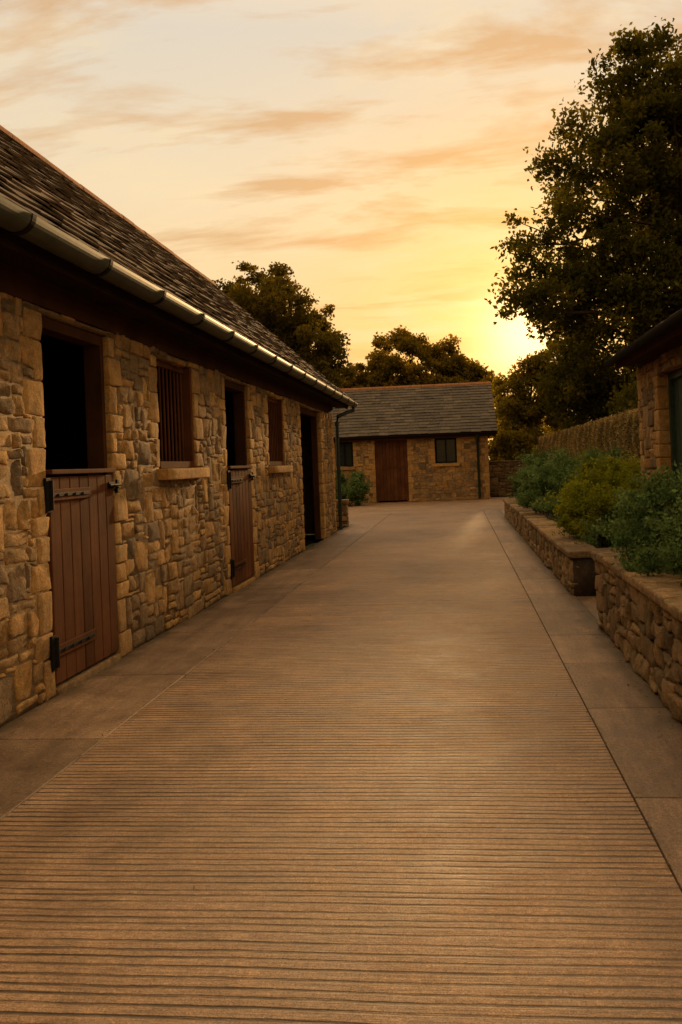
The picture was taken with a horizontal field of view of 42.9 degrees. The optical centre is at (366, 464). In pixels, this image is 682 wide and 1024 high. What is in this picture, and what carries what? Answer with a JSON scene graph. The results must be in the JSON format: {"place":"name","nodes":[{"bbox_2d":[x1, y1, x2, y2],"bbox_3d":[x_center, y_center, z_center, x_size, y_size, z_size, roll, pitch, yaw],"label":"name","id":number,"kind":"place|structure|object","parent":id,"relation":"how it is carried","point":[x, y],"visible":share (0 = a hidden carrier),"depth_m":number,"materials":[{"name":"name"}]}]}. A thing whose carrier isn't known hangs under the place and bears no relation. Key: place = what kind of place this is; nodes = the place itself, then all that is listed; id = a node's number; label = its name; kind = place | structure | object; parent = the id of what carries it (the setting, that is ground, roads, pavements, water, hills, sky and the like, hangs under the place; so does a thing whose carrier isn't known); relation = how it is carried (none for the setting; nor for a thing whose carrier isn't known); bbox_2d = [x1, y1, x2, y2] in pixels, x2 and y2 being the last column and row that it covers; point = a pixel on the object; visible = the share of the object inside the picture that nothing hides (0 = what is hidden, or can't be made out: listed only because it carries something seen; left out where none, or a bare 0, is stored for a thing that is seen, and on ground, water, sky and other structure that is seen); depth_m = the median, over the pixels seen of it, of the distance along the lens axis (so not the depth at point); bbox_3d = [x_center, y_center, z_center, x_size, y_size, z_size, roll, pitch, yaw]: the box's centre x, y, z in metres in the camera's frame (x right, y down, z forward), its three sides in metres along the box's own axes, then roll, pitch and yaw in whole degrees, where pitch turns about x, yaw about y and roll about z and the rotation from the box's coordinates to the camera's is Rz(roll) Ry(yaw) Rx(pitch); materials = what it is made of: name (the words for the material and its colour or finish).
{"place":"outdoors","nodes":[
{"label":"outdoors","id":0,"kind":"place"},
{"bbox_2d":[0,523,377,819],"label":"pavement","id":1,"kind":"structure","parent":0,"point":[54,738],"depth_m":5.13,"materials":[{"name":"concrete"}]},
{"bbox_2d":[0,510,681,1023],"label":"driveway","id":2,"kind":"structure","parent":0,"point":[408,778],"depth_m":2.91,"materials":[{"name":"concrete"}]},
{"bbox_2d":[31,520,681,891],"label":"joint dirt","id":3,"kind":"structure","parent":2,"relation":"on","point":[602,739],"depth_m":3.59,"materials":[{"name":"soil"}]},
{"bbox_2d":[0,0,681,459],"label":"sky","id":4,"kind":"structure","parent":0,"point":[372,150],"materials":[{"name":"orange"}]},
{"bbox_2d":[305,500,395,548],"bbox_3d":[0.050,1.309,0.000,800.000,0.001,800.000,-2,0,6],"label":"ground","id":5,"kind":"structure","parent":0,"point":[311,544],"depth_m":15.01,"materials":[{"name":"concrete"}]},
{"bbox_2d":[0,125,357,727],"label":"stone stable block","id":6,"kind":"structure","parent":5,"relation":"on","point":[166,442],"depth_m":6.42,"materials":[{"name":"stone"}]},
{"bbox_2d":[39,316,121,684],"bbox_3d":[-1.807,0.227,5.416,0.219,2.185,1.059,-2,0,6],"label":"stable door","id":7,"kind":"structure","parent":6,"relation":"in","point":[79,510],"depth_m":5.41,"materials":[{"name":"paint"}]},
{"bbox_2d":[155,359,194,468],"bbox_3d":[-1.658,-0.414,7.297,0.110,0.885,0.926,-2,0,6],"label":"barred window","id":8,"kind":"structure","parent":6,"relation":"in","point":[185,438],"depth_m":7.56,"materials":[{"name":"paint"}]},
{"bbox_2d":[224,380,254,586],"bbox_3d":[-1.398,0.211,9.309,0.219,2.185,1.089,-2,0,6],"label":"stable door","id":9,"kind":"structure","parent":6,"relation":"in","point":[238,480],"depth_m":9.40,"materials":[{"name":"paint"}]},
{"bbox_2d":[267,397,283,465],"bbox_3d":[-1.241,-0.430,11.275,0.110,0.885,0.966,-2,0,6],"label":"window","id":10,"kind":"structure","parent":6,"relation":"in","point":[276,451],"depth_m":11.56,"materials":[{"name":"paint"}]},
{"bbox_2d":[212,261,358,388],"bbox_3d":[-4.643,-3.622,36.435,8.767,10.267,5.538,-2,0,6],"label":"ash tree","id":11,"kind":"object","parent":5,"relation":"on","point":[273,303],"visible":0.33,"depth_m":35.46,"materials":[{"name":"green plant"}]},
{"bbox_2d":[336,499,348,528],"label":"stone wall","id":12,"kind":"structure","parent":5,"relation":"on","point":[345,517],"depth_m":17.64,"materials":[{"name":"brown stone"}]},
{"bbox_2d":[340,325,505,421],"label":"sycamore tree","id":13,"kind":"object","parent":5,"relation":"on","point":[383,368],"visible":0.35,"depth_m":48.36,"materials":[{"name":"green plant"}]},
{"bbox_2d":[489,460,530,496],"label":"yard boundary wall","id":14,"kind":"structure","parent":5,"relation":"on","point":[500,483],"depth_m":29.67,"materials":[{"name":"stone"}]},
{"bbox_2d":[488,392,589,460],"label":"distant trees","id":15,"kind":"object","parent":5,"relation":"on","point":[491,456],"depth_m":57.58,"materials":[{"name":"green plant"}]},
{"bbox_2d":[488,320,605,460],"bbox_3d":[7.349,-2.432,35.319,5.577,6.935,3.600,-2,0,-4],"label":"hawthorn tree","id":16,"kind":"object","parent":5,"relation":"on","point":[521,422],"visible":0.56,"depth_m":34.75,"materials":[{"name":"green plant"}]},
{"bbox_2d":[503,498,625,595],"bbox_3d":[3.241,0.938,13.290,1.708,0.438,11.277,-2,0,6],"label":"raised stone planter","id":17,"kind":"object","parent":5,"relation":"on","point":[571,564],"visible":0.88,"depth_m":9.03,"materials":[{"name":"stone"}]},
{"bbox_2d":[507,442,632,516],"bbox_3d":[3.439,0.239,15.290,1.911,1.268,5.693,-2,0,6],"label":"blue green shrub","id":18,"kind":"object","parent":17,"relation":"on","point":[545,476],"visible":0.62,"depth_m":13.59,"materials":[{"name":"green plant"}]},
{"bbox_2d":[532,491,633,546],"bbox_3d":[2.668,0.590,10.398,1.099,0.571,4.351,-2,0,6],"label":"trailing herb","id":19,"kind":"object","parent":17,"relation":"on","point":[589,539],"visible":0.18,"depth_m":8.62,"materials":[{"name":"green plant"}]},
{"bbox_2d":[530,447,641,545],"bbox_3d":[2.823,0.328,10.077,1.345,1.108,3.224,-2,0,26],"label":"yellow green shrub","id":20,"kind":"object","parent":17,"relation":"on","point":[590,492],"visible":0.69,"depth_m":9.24,"materials":[{"name":"green plant"}]},
{"bbox_2d":[484,16,681,359],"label":"broadleaf tree","id":21,"kind":"object","parent":5,"relation":"on","point":[636,274],"visible":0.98,"depth_m":19.80,"materials":[{"name":"green plant"}]},
{"bbox_2d":[537,408,640,487],"bbox_3d":[5.304,0.049,20.159,0.876,2.082,20.849,-2,0,6],"label":"clipped hedge","id":22,"kind":"object","parent":5,"relation":"on","point":[620,428],"visible":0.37,"depth_m":17.12,"materials":[{"name":"plant"}]},
{"bbox_2d":[531,288,667,430],"bbox_3d":[7.258,-2.030,22.343,9.519,6.173,7.124,-2,0,-37],"label":"understorey tree","id":23,"kind":"object","parent":5,"relation":"on","point":[585,390],"visible":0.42,"depth_m":23.70,"materials":[{"name":"green plant"}]},
{"bbox_2d":[591,550,681,722],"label":"raised stone planter","id":24,"kind":"object","parent":5,"relation":"on","point":[639,621],"visible":0.93,"depth_m":4.71,"materials":[{"name":"stone"}]},
{"bbox_2d":[592,459,681,585],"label":"catmint shrub","id":25,"kind":"object","parent":24,"relation":"on","point":[652,540],"visible":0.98,"depth_m":5.35,"materials":[{"name":"green plant"}]},
{"bbox_2d":[604,308,681,504],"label":"stone cottage outbuilding","id":26,"kind":"structure","parent":5,"relation":"on","point":[654,354],"depth_m":8.59,"materials":[{"name":"stone"}]},
{"bbox_2d":[668,369,681,483],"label":"green door","id":27,"kind":"structure","parent":26,"relation":"in","point":[674,378],"depth_m":8.48,"materials":[{"name":"paint"}]},
{"bbox_2d":[348,496,526,523],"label":"yard pavement","id":28,"kind":"structure","parent":0,"point":[368,513],"depth_m":24.18,"materials":[{"name":"concrete"}]},
{"bbox_2d":[335,470,370,505],"bbox_3d":[-1.041,0.590,26.935,2.473,1.461,1.438,-2,0,17],"label":"wall foot shrub","id":29,"kind":"object","parent":28,"relation":"on","point":[355,488],"visible":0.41,"depth_m":26.68,"materials":[{"name":"green plant"}]},
{"bbox_2d":[333,382,497,502],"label":"stone outbuilding","id":30,"kind":"structure","parent":28,"relation":"on","point":[412,443],"depth_m":28.35,"materials":[{"name":"stone"}]},
{"bbox_2d":[335,442,353,466],"bbox_3d":[-0.725,-0.332,28.526,0.580,0.820,0.070,-2,0,6],"label":"casement window","id":31,"kind":"structure","parent":30,"relation":"in","point":[346,448],"depth_m":28.54,"materials":[{"name":"black metal"}]},
{"bbox_2d":[375,439,408,502],"bbox_3d":[0.827,0.198,28.355,1.060,2.040,0.070,-2,0,6],"label":"plank door","id":32,"kind":"structure","parent":30,"relation":"in","point":[384,446],"depth_m":28.35,"materials":[{"name":"paint"}]},
{"bbox_2d":[435,438,456,463],"bbox_3d":[2.574,-0.459,28.179,0.700,0.820,0.070,-2,0,6],"label":"casement window","id":33,"kind":"structure","parent":30,"relation":"in","point":[445,448],"depth_m":28.19,"materials":[{"name":"black metal"}]},
{"bbox_2d":[483,509,681,890],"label":"pavement","id":34,"kind":"structure","parent":0,"point":[627,720],"depth_m":4.41,"materials":[{"name":"concrete"}]},
{"bbox_2d":[576,596,598,619],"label":"passage paving","id":35,"kind":"structure","parent":0,"point":[589,603],"depth_m":7.39,"materials":[{"name":"concrete"}]}
]}

